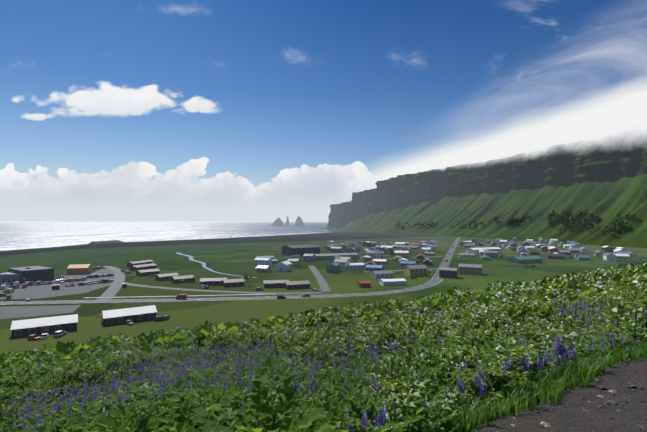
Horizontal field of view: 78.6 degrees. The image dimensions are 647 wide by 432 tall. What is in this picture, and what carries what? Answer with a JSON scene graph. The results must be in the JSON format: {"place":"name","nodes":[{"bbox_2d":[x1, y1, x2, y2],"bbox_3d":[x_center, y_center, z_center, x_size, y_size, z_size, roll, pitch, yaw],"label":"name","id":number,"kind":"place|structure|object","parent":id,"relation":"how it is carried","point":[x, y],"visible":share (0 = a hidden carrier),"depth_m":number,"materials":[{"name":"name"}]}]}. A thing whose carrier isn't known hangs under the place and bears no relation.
{"place":"outdoors","nodes":[
{"label":"outdoors","id":0,"kind":"place"},
{"bbox_2d":[0,221,345,243],"bbox_3d":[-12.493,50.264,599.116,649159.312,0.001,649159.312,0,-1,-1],"label":"sea","id":1,"kind":"structure","parent":0,"point":[31,231],"depth_m":2051.26,"materials":[{"name":"liquid"}]},
{"bbox_2d":[89,240,122,243],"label":"jetty rock","id":2,"kind":"object","parent":1,"relation":"in","point":[101,242],"visible":0.77,"depth_m":747.28,"materials":[{"name":"grey stone"}]},
{"bbox_2d":[272,215,327,225],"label":"sea stacks","id":3,"kind":"object","parent":1,"relation":"in","point":[279,222],"visible":0.83,"depth_m":3471.85,"materials":[{"name":"grey stone"}]},
{"bbox_2d":[0,231,347,250],"bbox_3d":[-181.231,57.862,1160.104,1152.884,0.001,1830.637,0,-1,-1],"label":"surf water","id":4,"kind":"structure","parent":0,"point":[12,246],"depth_m":752.07,"materials":[{"name":"liquid"}]},
{"bbox_2d":[0,237,566,318],"bbox_3d":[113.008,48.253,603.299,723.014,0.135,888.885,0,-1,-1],"label":"town roads","id":5,"kind":"structure","parent":0,"point":[46,291],"depth_m":219.85,"materials":[{"name":"asphalt"},{"name":"dark asphalt"},{"name":"white road paint"}]},
{"bbox_2d":[26,283,126,300],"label":"town kiosks","id":6,"kind":"object","parent":5,"relation":"on","point":[57,286],"visible":0.98,"depth_m":232.90,"materials":[{"name":"grey"}]},
{"bbox_2d":[0,246,571,340],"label":"cars","id":7,"kind":"object","parent":5,"relation":"on","point":[15,285],"visible":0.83,"depth_m":242.23,"materials":[{"name":"white paint"}]},
{"bbox_2d":[0,231,646,352],"bbox_3d":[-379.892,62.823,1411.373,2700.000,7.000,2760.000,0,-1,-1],"label":"grass field","id":8,"kind":"structure","parent":0,"point":[235,256],"depth_m":304.28,"materials":[{"name":"green plant"}]},
{"bbox_2d":[52,268,435,293],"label":"street lamps","id":9,"kind":"object","parent":8,"relation":"on","point":[238,278],"visible":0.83,"depth_m":216.06,"materials":[{"name":"silver metal"}]},
{"bbox_2d":[0,237,631,338],"bbox_3d":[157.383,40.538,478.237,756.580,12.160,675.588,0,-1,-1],"label":"town buildings","id":10,"kind":"structure","parent":8,"relation":"on","point":[337,257],"depth_m":317.66,"materials":[{"name":"grey metal"}]},
{"bbox_2d":[192,209,636,282],"bbox_3d":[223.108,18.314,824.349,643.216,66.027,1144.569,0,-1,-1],"label":"trees","id":11,"kind":"object","parent":8,"relation":"on","point":[517,222],"visible":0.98,"depth_m":780.73,"materials":[{"name":"green plant"}]},
{"bbox_2d":[0,0,646,220],"label":"sky","id":12,"kind":"structure","parent":0,"point":[111,110],"materials":[{"name":"blue"}]},
{"bbox_2d":[0,297,646,431],"bbox_3d":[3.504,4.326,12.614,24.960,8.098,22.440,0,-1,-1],"label":"hill ground","id":13,"kind":"structure","parent":0,"point":[574,417],"depth_m":5.30,"materials":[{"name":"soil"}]},
{"bbox_2d":[0,260,646,431],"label":"plants","id":14,"kind":"object","parent":13,"relation":"on","point":[455,395],"visible":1,"depth_m":10.99,"materials":[{"name":"green plant"}]},
{"bbox_2d":[482,359,646,429],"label":"path stones","id":15,"kind":"object","parent":13,"relation":"on","point":[612,392],"visible":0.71,"depth_m":5.17,"materials":[{"name":"grey stone"}]},
{"bbox_2d":[323,126,646,247],"bbox_3d":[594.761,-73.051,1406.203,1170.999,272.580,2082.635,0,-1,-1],"label":"mountain terrain","id":16,"kind":"structure","parent":0,"point":[604,177],"depth_m":1005.08,"materials":[{"name":"green plant"}]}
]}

